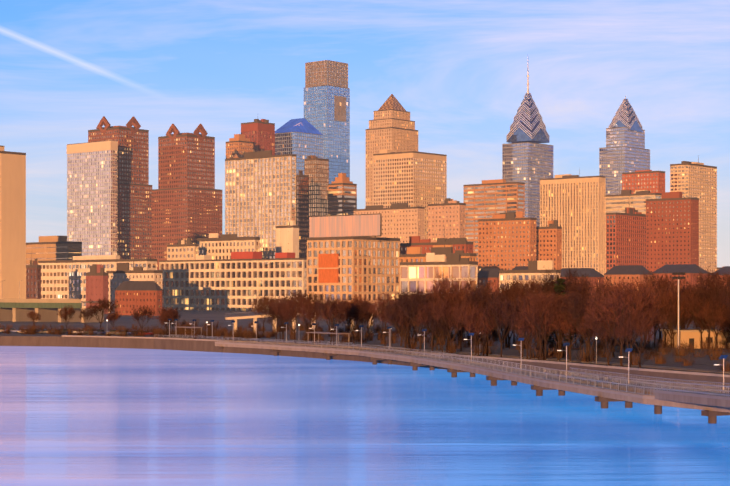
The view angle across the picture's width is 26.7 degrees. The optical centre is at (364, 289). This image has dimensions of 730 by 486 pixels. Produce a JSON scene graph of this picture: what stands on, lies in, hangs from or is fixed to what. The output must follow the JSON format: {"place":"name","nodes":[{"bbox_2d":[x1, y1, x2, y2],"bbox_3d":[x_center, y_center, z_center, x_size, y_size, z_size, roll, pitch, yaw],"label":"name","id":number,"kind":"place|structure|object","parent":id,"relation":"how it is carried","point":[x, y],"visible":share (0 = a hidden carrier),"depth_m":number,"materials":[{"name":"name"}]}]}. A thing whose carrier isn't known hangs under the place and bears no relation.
{"place":"outdoors","nodes":[
{"label":"outdoors","id":0,"kind":"place"},
{"bbox_2d":[0,346,729,485],"bbox_3d":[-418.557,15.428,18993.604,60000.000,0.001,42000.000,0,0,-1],"label":"water","id":1,"kind":"structure","parent":0,"point":[83,416],"depth_m":170.60,"materials":[{"name":"blue liquid"}]},
{"bbox_2d":[0,310,729,392],"bbox_3d":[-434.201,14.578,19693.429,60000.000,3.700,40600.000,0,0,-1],"label":"ground","id":2,"kind":"structure","parent":0,"point":[46,339],"depth_m":383.60,"materials":[{"name":"stone"}]},
{"bbox_2d":[0,145,25,298],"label":"building","id":3,"kind":"structure","parent":2,"relation":"on","point":[12,219],"depth_m":949.81,"materials":[{"name":"beige concrete"}]},
{"bbox_2d":[26,259,40,298],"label":"building","id":4,"kind":"structure","parent":2,"relation":"on","point":[33,283],"depth_m":875.75,"materials":[{"name":"brown brick"}]},
{"bbox_2d":[0,280,103,322],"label":"viaduct","id":5,"kind":"object","parent":2,"relation":"on","point":[14,310],"visible":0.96,"depth_m":603.76,"materials":[{"name":"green concrete"}]},
{"bbox_2d":[26,236,81,264],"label":"tan block","id":6,"kind":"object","parent":2,"relation":"on","point":[46,248],"visible":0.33,"depth_m":1106.29,"materials":[{"name":"beige concrete"}]},
{"bbox_2d":[58,306,74,328],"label":"tree","id":7,"kind":"object","parent":2,"relation":"on","point":[70,312],"visible":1,"depth_m":449.32,"materials":[{"name":"brown plant"}]},
{"bbox_2d":[67,140,117,255],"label":"high-rise building","id":8,"kind":"structure","parent":2,"relation":"on","point":[92,197],"depth_m":1408.88,"materials":[{"name":"white glass"}]},
{"bbox_2d":[86,264,107,313],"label":"building","id":9,"kind":"structure","parent":2,"relation":"on","point":[97,283],"depth_m":798.67,"materials":[{"name":"red brick"}]},
{"bbox_2d":[38,255,156,307],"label":"long white block","id":10,"kind":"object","parent":2,"relation":"on","point":[64,273],"visible":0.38,"depth_m":938.72,"materials":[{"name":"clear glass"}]},
{"bbox_2d":[87,297,119,327],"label":"tree","id":11,"kind":"object","parent":2,"relation":"on","point":[101,304],"visible":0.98,"depth_m":462.94,"materials":[{"name":"brown plant"}]},
{"bbox_2d":[88,116,151,258],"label":"skyscraper","id":12,"kind":"structure","parent":2,"relation":"on","point":[134,210],"depth_m":1436.37,"materials":[{"name":"brown stone"}]},
{"bbox_2d":[106,251,162,312],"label":"white block","id":13,"kind":"structure","parent":2,"relation":"on","point":[120,274],"depth_m":830.32,"materials":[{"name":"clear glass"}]},
{"bbox_2d":[115,281,162,315],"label":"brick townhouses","id":14,"kind":"structure","parent":2,"relation":"on","point":[129,295],"depth_m":755.10,"materials":[{"name":"red brick"}]},
{"bbox_2d":[131,306,156,333],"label":"tree","id":15,"kind":"object","parent":2,"relation":"on","point":[143,312],"visible":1,"depth_m":418.82,"materials":[{"name":"brown plant"}]},
{"bbox_2d":[157,312,179,334],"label":"tree","id":16,"kind":"object","parent":2,"relation":"on","point":[165,318],"visible":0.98,"depth_m":413.37,"materials":[{"name":"brown plant"}]},
{"bbox_2d":[167,238,198,259],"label":"pale block","id":17,"kind":"structure","parent":2,"relation":"on","point":[181,250],"depth_m":1012.97,"materials":[{"name":"beige concrete"}]},
{"bbox_2d":[152,124,221,269],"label":"high-rise building","id":18,"kind":"structure","parent":2,"relation":"on","point":[186,199],"depth_m":1408.16,"materials":[{"name":"brown stone"}]},
{"bbox_2d":[197,233,259,259],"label":"building","id":19,"kind":"structure","parent":2,"relation":"on","point":[215,246],"depth_m":1014.31,"materials":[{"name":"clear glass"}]},
{"bbox_2d":[159,252,306,310],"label":"low-rise building","id":20,"kind":"structure","parent":2,"relation":"on","point":[240,281],"depth_m":935.57,"materials":[{"name":"beige concrete"}]},
{"bbox_2d":[226,134,252,158],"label":"building","id":21,"kind":"structure","parent":2,"relation":"on","point":[238,145],"depth_m":1552.26,"materials":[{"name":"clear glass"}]},
{"bbox_2d":[241,119,274,154],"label":"office building","id":22,"kind":"structure","parent":2,"relation":"on","point":[259,134],"depth_m":1604.18,"materials":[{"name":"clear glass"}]},
{"bbox_2d":[225,150,295,258],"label":"high-rise building","id":23,"kind":"structure","parent":2,"relation":"on","point":[260,194],"depth_m":1115.86,"materials":[{"name":"beige concrete"}]},
{"bbox_2d":[250,294,279,331],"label":"tree","id":24,"kind":"object","parent":2,"relation":"on","point":[258,308],"visible":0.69,"depth_m":448.65,"materials":[{"name":"brown plant"}]},
{"bbox_2d":[261,303,284,340],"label":"tree","id":25,"kind":"object","parent":2,"relation":"on","point":[272,313],"visible":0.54,"depth_m":380.10,"materials":[{"name":"brown plant"}]},
{"bbox_2d":[271,301,295,342],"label":"tree","id":26,"kind":"object","parent":2,"relation":"on","point":[278,313],"visible":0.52,"depth_m":368.14,"materials":[{"name":"brown plant"}]},
{"bbox_2d":[276,220,298,257],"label":"building","id":27,"kind":"structure","parent":2,"relation":"on","point":[287,238],"depth_m":1050.59,"materials":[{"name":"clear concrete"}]},
{"bbox_2d":[280,292,310,342],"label":"tree","id":28,"kind":"object","parent":2,"relation":"on","point":[292,304],"visible":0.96,"depth_m":364.94,"materials":[{"name":"brown plant"}]},
{"bbox_2d":[275,118,322,174],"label":"skyscraper","id":29,"kind":"structure","parent":2,"relation":"on","point":[301,139],"depth_m":1610.11,"materials":[{"name":"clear glass"}]},
{"bbox_2d":[281,289,320,335],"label":"tree","id":30,"kind":"object","parent":2,"relation":"on","point":[306,295],"visible":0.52,"depth_m":421.72,"materials":[{"name":"brown plant"}]},
{"bbox_2d":[225,304,377,332],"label":"connector ramp","id":31,"kind":"structure","parent":2,"relation":"on","point":[254,317],"depth_m":450.13,"materials":[{"name":"white concrete"}]},
{"bbox_2d":[296,170,308,257],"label":"building","id":32,"kind":"structure","parent":2,"relation":"on","point":[302,201],"depth_m":1300.80,"materials":[{"name":"grey glass"}]},
{"bbox_2d":[299,303,325,340],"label":"tree","id":33,"kind":"object","parent":2,"relation":"on","point":[309,315],"visible":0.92,"depth_m":356.01,"materials":[{"name":"brown plant"}]},
{"bbox_2d":[305,155,328,215],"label":"building","id":34,"kind":"structure","parent":2,"relation":"on","point":[317,170],"depth_m":1351.74,"materials":[{"name":"brown glass"}]},
{"bbox_2d":[304,60,349,183],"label":"skyscraper","id":35,"kind":"structure","parent":2,"relation":"on","point":[326,102],"depth_m":1840.76,"materials":[{"name":"blue glass"}]},
{"bbox_2d":[313,292,349,344],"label":"tree","id":36,"kind":"object","parent":2,"relation":"on","point":[320,306],"visible":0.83,"depth_m":347.35,"materials":[{"name":"brown plant"}]},
{"bbox_2d":[319,297,348,344],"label":"tree","id":37,"kind":"object","parent":2,"relation":"on","point":[332,311],"visible":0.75,"depth_m":346.59,"materials":[{"name":"brown plant"}]},
{"bbox_2d":[328,173,356,215],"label":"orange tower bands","id":38,"kind":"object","parent":2,"relation":"on","point":[342,192],"visible":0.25,"depth_m":1304.21,"materials":[{"name":"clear glass"}]},
{"bbox_2d":[307,213,399,313],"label":"building","id":39,"kind":"structure","parent":2,"relation":"on","point":[351,255],"depth_m":810.02,"materials":[{"name":"beige concrete"}]},
{"bbox_2d":[340,298,372,343],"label":"tree","id":40,"kind":"object","parent":2,"relation":"on","point":[357,310],"visible":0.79,"depth_m":361.09,"materials":[{"name":"brown plant"}]},
{"bbox_2d":[347,294,369,340],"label":"tree","id":41,"kind":"object","parent":2,"relation":"on","point":[356,301],"visible":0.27,"depth_m":380.23,"materials":[{"name":"brown plant"}]},
{"bbox_2d":[0,320,729,371],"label":"undergrowth shrubs","id":42,"kind":"object","parent":2,"relation":"on","point":[240,334],"visible":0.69,"depth_m":381.16,"materials":[{"name":"brown plant"}]},
{"bbox_2d":[344,197,424,242],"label":"building","id":43,"kind":"structure","parent":2,"relation":"on","point":[403,222],"depth_m":1261.88,"materials":[{"name":"beige concrete"}]},
{"bbox_2d":[369,291,399,345],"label":"tree","id":44,"kind":"object","parent":2,"relation":"on","point":[376,310],"visible":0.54,"depth_m":336.54,"materials":[{"name":"brown plant"}]},
{"bbox_2d":[366,94,417,205],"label":"skyscraper","id":45,"kind":"structure","parent":2,"relation":"on","point":[391,126],"depth_m":1768.19,"materials":[{"name":"beige stone"}]},
{"bbox_2d":[62,272,729,376],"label":"waterfront promenade","id":46,"kind":"structure","parent":2,"relation":"on","point":[596,361],"depth_m":282.52,"materials":[{"name":"concrete"}]},
{"bbox_2d":[382,303,417,349],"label":"tree","id":47,"kind":"object","parent":2,"relation":"on","point":[404,319],"visible":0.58,"depth_m":317.42,"materials":[{"name":"brown plant"}]},
{"bbox_2d":[378,298,426,347],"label":"tree","id":48,"kind":"object","parent":2,"relation":"on","point":[391,305],"visible":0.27,"depth_m":329.35,"materials":[{"name":"brown plant"}]},
{"bbox_2d":[373,150,446,238],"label":"high-rise building","id":49,"kind":"structure","parent":2,"relation":"on","point":[414,179],"depth_m":1516.78,"materials":[{"name":"beige concrete"}]},
{"bbox_2d":[391,285,443,350],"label":"tree","id":50,"kind":"object","parent":2,"relation":"on","point":[410,303],"visible":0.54,"depth_m":308.48,"materials":[{"name":"brown plant"}]},
{"bbox_2d":[413,296,458,350],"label":"tree","id":51,"kind":"object","parent":2,"relation":"on","point":[427,311],"visible":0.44,"depth_m":305.72,"materials":[{"name":"brown plant"}]},
{"bbox_2d":[400,236,472,253],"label":"red block","id":52,"kind":"structure","parent":2,"relation":"on","point":[426,245],"depth_m":874.65,"materials":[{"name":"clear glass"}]},
{"bbox_2d":[399,226,476,261],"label":"building","id":53,"kind":"structure","parent":2,"relation":"on","point":[414,254],"depth_m":797.08,"materials":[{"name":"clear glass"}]},
{"bbox_2d":[400,253,477,296],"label":"building","id":54,"kind":"structure","parent":2,"relation":"on","point":[415,275],"depth_m":733.46,"materials":[{"name":"beige concrete"}]},
{"bbox_2d":[426,311,456,351],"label":"tree","id":55,"kind":"object","parent":2,"relation":"on","point":[435,323],"visible":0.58,"depth_m":302.02,"materials":[{"name":"brown plant"}]},
{"bbox_2d":[154,319,729,423],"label":"boardwalk","id":56,"kind":"structure","parent":2,"relation":"on","point":[712,405],"depth_m":222.72,"materials":[{"name":"concrete"}]},
{"bbox_2d":[423,285,467,349],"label":"tree","id":57,"kind":"object","parent":2,"relation":"on","point":[450,298],"visible":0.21,"depth_m":308.70,"materials":[{"name":"brown plant"}]},
{"bbox_2d":[428,198,465,241],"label":"pink brick block","id":58,"kind":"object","parent":2,"relation":"on","point":[449,214],"visible":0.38,"depth_m":1107.11,"materials":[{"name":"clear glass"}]},
{"bbox_2d":[429,298,469,353],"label":"tree","id":59,"kind":"object","parent":2,"relation":"on","point":[442,308],"visible":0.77,"depth_m":300.58,"materials":[{"name":"brown plant"}]},
{"bbox_2d":[426,269,474,347],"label":"tree","id":60,"kind":"object","parent":2,"relation":"on","point":[443,283],"visible":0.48,"depth_m":328.52,"materials":[{"name":"brown plant"}]},
{"bbox_2d":[453,300,498,355],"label":"tree","id":61,"kind":"object","parent":2,"relation":"on","point":[473,314],"visible":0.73,"depth_m":289.15,"materials":[{"name":"brown plant"}]},
{"bbox_2d":[463,309,501,355],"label":"tree","id":62,"kind":"object","parent":2,"relation":"on","point":[486,329],"visible":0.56,"depth_m":288.59,"materials":[{"name":"brown plant"}]},
{"bbox_2d":[462,284,506,355],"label":"tree","id":63,"kind":"object","parent":2,"relation":"on","point":[482,299],"visible":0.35,"depth_m":294.01,"materials":[{"name":"brown plant"}]},
{"bbox_2d":[478,268,499,312],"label":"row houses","id":64,"kind":"structure","parent":2,"relation":"on","point":[492,274],"depth_m":763.89,"materials":[{"name":"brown brick"}]},
{"bbox_2d":[463,179,524,260],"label":"high-rise building","id":65,"kind":"structure","parent":2,"relation":"on","point":[486,199],"depth_m":1422.50,"materials":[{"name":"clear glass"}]},
{"bbox_2d":[480,292,519,356],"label":"tree","id":66,"kind":"object","parent":2,"relation":"on","point":[493,312],"visible":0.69,"depth_m":283.72,"materials":[{"name":"brown plant"}]},
{"bbox_2d":[476,277,531,347],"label":"tree","id":67,"kind":"object","parent":2,"relation":"on","point":[512,289],"visible":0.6,"depth_m":335.15,"materials":[{"name":"brown plant"}]},
{"bbox_2d":[478,211,536,271],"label":"building","id":68,"kind":"structure","parent":2,"relation":"on","point":[506,241],"depth_m":1013.09,"materials":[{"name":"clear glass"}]},
{"bbox_2d":[499,289,548,358],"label":"tree","id":69,"kind":"object","parent":2,"relation":"on","point":[507,310],"visible":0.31,"depth_m":275.50,"materials":[{"name":"brown plant"}]},
{"bbox_2d":[502,72,552,226],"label":"skyscraper","id":70,"kind":"structure","parent":2,"relation":"on","point":[527,158],"depth_m":1789.12,"materials":[{"name":"blue glass"}]},
{"bbox_2d":[506,309,549,358],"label":"tree","id":71,"kind":"object","parent":2,"relation":"on","point":[524,326],"visible":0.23,"depth_m":274.73,"materials":[{"name":"brown plant"}]},
{"bbox_2d":[499,260,560,290],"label":"white block","id":72,"kind":"structure","parent":2,"relation":"on","point":[536,269],"depth_m":709.07,"materials":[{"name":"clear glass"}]},
{"bbox_2d":[503,276,558,347],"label":"tree","id":73,"kind":"object","parent":2,"relation":"on","point":[530,288],"visible":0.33,"depth_m":334.30,"materials":[{"name":"brown plant"}]},
{"bbox_2d":[516,315,555,359],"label":"tree","id":74,"kind":"object","parent":2,"relation":"on","point":[534,328],"visible":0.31,"depth_m":272.50,"materials":[{"name":"brown plant"}]},
{"bbox_2d":[518,293,561,359],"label":"tree","id":75,"kind":"object","parent":2,"relation":"on","point":[542,313],"visible":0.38,"depth_m":270.97,"materials":[{"name":"brown plant"}]},
{"bbox_2d":[518,290,567,359],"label":"tree","id":76,"kind":"object","parent":2,"relation":"on","point":[534,309],"visible":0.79,"depth_m":269.34,"materials":[{"name":"brown plant"}]},
{"bbox_2d":[536,220,561,269],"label":"building","id":77,"kind":"structure","parent":2,"relation":"on","point":[549,242],"depth_m":1014.80,"materials":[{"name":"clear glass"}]},
{"bbox_2d":[537,294,578,359],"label":"tree","id":78,"kind":"object","parent":2,"relation":"on","point":[558,337],"visible":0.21,"depth_m":274.79,"materials":[{"name":"brown plant"}]},
{"bbox_2d":[542,278,577,342],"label":"evergreen tree","id":79,"kind":"object","parent":2,"relation":"on","point":[560,286],"visible":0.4,"depth_m":300.63,"materials":[{"name":"green plant"}]},
{"bbox_2d":[535,265,594,351],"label":"tree","id":80,"kind":"object","parent":2,"relation":"on","point":[549,285],"visible":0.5,"depth_m":304.65,"materials":[{"name":"brown plant"}]},
{"bbox_2d":[542,304,600,360],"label":"tree","id":81,"kind":"object","parent":2,"relation":"on","point":[565,326],"visible":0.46,"depth_m":271.75,"materials":[{"name":"brown plant"}]},
{"bbox_2d":[540,173,605,274],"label":"high-rise building","id":82,"kind":"structure","parent":2,"relation":"on","point":[574,205],"depth_m":1517.85,"materials":[{"name":"beige concrete"}]},
{"bbox_2d":[561,268,603,296],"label":"row houses","id":83,"kind":"structure","parent":2,"relation":"on","point":[591,273],"depth_m":787.87,"materials":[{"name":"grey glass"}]},
{"bbox_2d":[550,291,615,361],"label":"tree","id":84,"kind":"object","parent":2,"relation":"on","point":[579,313],"visible":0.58,"depth_m":267.93,"materials":[{"name":"brown plant"}]},
{"bbox_2d":[563,272,615,355],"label":"tree","id":85,"kind":"object","parent":2,"relation":"on","point":[580,289],"visible":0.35,"depth_m":294.07,"materials":[{"name":"brown plant"}]},
{"bbox_2d":[577,315,601,361],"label":"tree","id":86,"kind":"object","parent":2,"relation":"on","point":[587,332],"visible":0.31,"depth_m":268.59,"materials":[{"name":"brown plant"}]},
{"bbox_2d":[576,314,633,365],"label":"tree","id":87,"kind":"object","parent":2,"relation":"on","point":[604,331],"visible":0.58,"depth_m":252.70,"materials":[{"name":"brown plant"}]},
{"bbox_2d":[583,277,662,366],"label":"tree","id":88,"kind":"object","parent":2,"relation":"on","point":[623,295],"visible":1,"depth_m":249.28,"materials":[{"name":"brown plant"}]},
{"bbox_2d":[599,95,649,194],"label":"skyscraper","id":89,"kind":"structure","parent":2,"relation":"on","point":[624,150],"depth_m":1820.74,"materials":[{"name":"blue glass"}]},
{"bbox_2d":[606,200,645,271],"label":"building","id":90,"kind":"structure","parent":2,"relation":"on","point":[626,238],"depth_m":1062.11,"materials":[{"name":"brick"}]},
{"bbox_2d":[609,309,646,366],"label":"tree","id":91,"kind":"object","parent":2,"relation":"on","point":[631,344],"visible":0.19,"depth_m":250.33,"materials":[{"name":"brown plant"}]},
{"bbox_2d":[604,265,652,294],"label":"row houses","id":92,"kind":"structure","parent":2,"relation":"on","point":[624,273],"depth_m":768.03,"materials":[{"name":"grey glass"}]},
{"bbox_2d":[605,284,658,360],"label":"tree","id":93,"kind":"object","parent":2,"relation":"on","point":[650,306],"visible":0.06,"depth_m":270.65,"materials":[{"name":"brown plant"}]},
{"bbox_2d":[605,190,661,272],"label":"building","id":94,"kind":"structure","parent":2,"relation":"on","point":[619,203],"depth_m":1271.05,"materials":[{"name":"beige concrete"}]},
{"bbox_2d":[614,306,672,367],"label":"tree","id":95,"kind":"object","parent":2,"relation":"on","point":[646,325],"visible":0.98,"depth_m":243.80,"materials":[{"name":"brown plant"}]},
{"bbox_2d":[622,170,664,193],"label":"building","id":96,"kind":"structure","parent":2,"relation":"on","point":[651,181],"depth_m":1312.81,"materials":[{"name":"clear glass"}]},
{"bbox_2d":[638,290,675,346],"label":"tree","id":97,"kind":"object","parent":2,"relation":"on","point":[655,330],"visible":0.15,"depth_m":332.88,"materials":[{"name":"brown plant"}]},
{"bbox_2d":[635,269,686,327],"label":"tree","id":98,"kind":"object","parent":2,"relation":"on","point":[662,284],"visible":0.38,"depth_m":367.02,"materials":[{"name":"brown plant"}]},
{"bbox_2d":[654,293,685,348],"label":"tree","id":99,"kind":"object","parent":2,"relation":"on","point":[671,313],"visible":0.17,"depth_m":330.18,"materials":[{"name":"brown plant"}]},
{"bbox_2d":[648,296,692,345],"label":"tree","id":100,"kind":"object","parent":2,"relation":"on","point":[663,305],"visible":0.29,"depth_m":330.54,"materials":[{"name":"brown plant"}]},
{"bbox_2d":[646,192,698,272],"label":"high-rise building","id":101,"kind":"structure","parent":2,"relation":"on","point":[672,227],"depth_m":1062.44,"materials":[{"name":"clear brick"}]},
{"bbox_2d":[652,287,696,347],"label":"tree","id":102,"kind":"object","parent":2,"relation":"on","point":[672,298],"visible":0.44,"depth_m":330.06,"materials":[{"name":"brown plant"}]},
{"bbox_2d":[652,264,709,292],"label":"row houses","id":103,"kind":"structure","parent":2,"relation":"on","point":[690,270],"depth_m":779.97,"materials":[{"name":"brown brick"}]},
{"bbox_2d":[670,158,716,272],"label":"cream tower","id":104,"kind":"structure","parent":2,"relation":"on","point":[693,179],"depth_m":1324.62,"materials":[{"name":"beige concrete"}]},
{"bbox_2d":[660,329,729,348],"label":"field house","id":105,"kind":"structure","parent":2,"relation":"on","point":[691,335],"depth_m":331.51,"materials":[{"name":"beige concrete"}]},
{"bbox_2d":[675,283,714,348],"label":"tree","id":106,"kind":"object","parent":2,"relation":"on","point":[691,302],"visible":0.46,"depth_m":325.93,"materials":[{"name":"brown plant"}]},
{"bbox_2d":[687,308,708,329],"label":"tree","id":107,"kind":"object","parent":2,"relation":"on","point":[698,321],"visible":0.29,"depth_m":332.70,"materials":[{"name":"brown plant"}]},
{"bbox_2d":[675,265,729,347],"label":"tree","id":108,"kind":"object","parent":2,"relation":"on","point":[714,286],"visible":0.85,"depth_m":322.32,"materials":[{"name":"brown plant"}]},
{"bbox_2d":[694,294,729,346],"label":"tree","id":109,"kind":"object","parent":2,"relation":"on","point":[704,315],"visible":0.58,"depth_m":321.40,"materials":[{"name":"brown plant"}]},
{"bbox_2d":[705,314,729,349],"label":"tree","id":110,"kind":"object","parent":2,"relation":"on","point":[720,324],"visible":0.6,"depth_m":320.76,"materials":[{"name":"brown plant"}]},
{"bbox_2d":[0,0,729,267],"label":"sky","id":111,"kind":"structure","parent":0,"point":[459,68],"materials":[{"name":"blue"}]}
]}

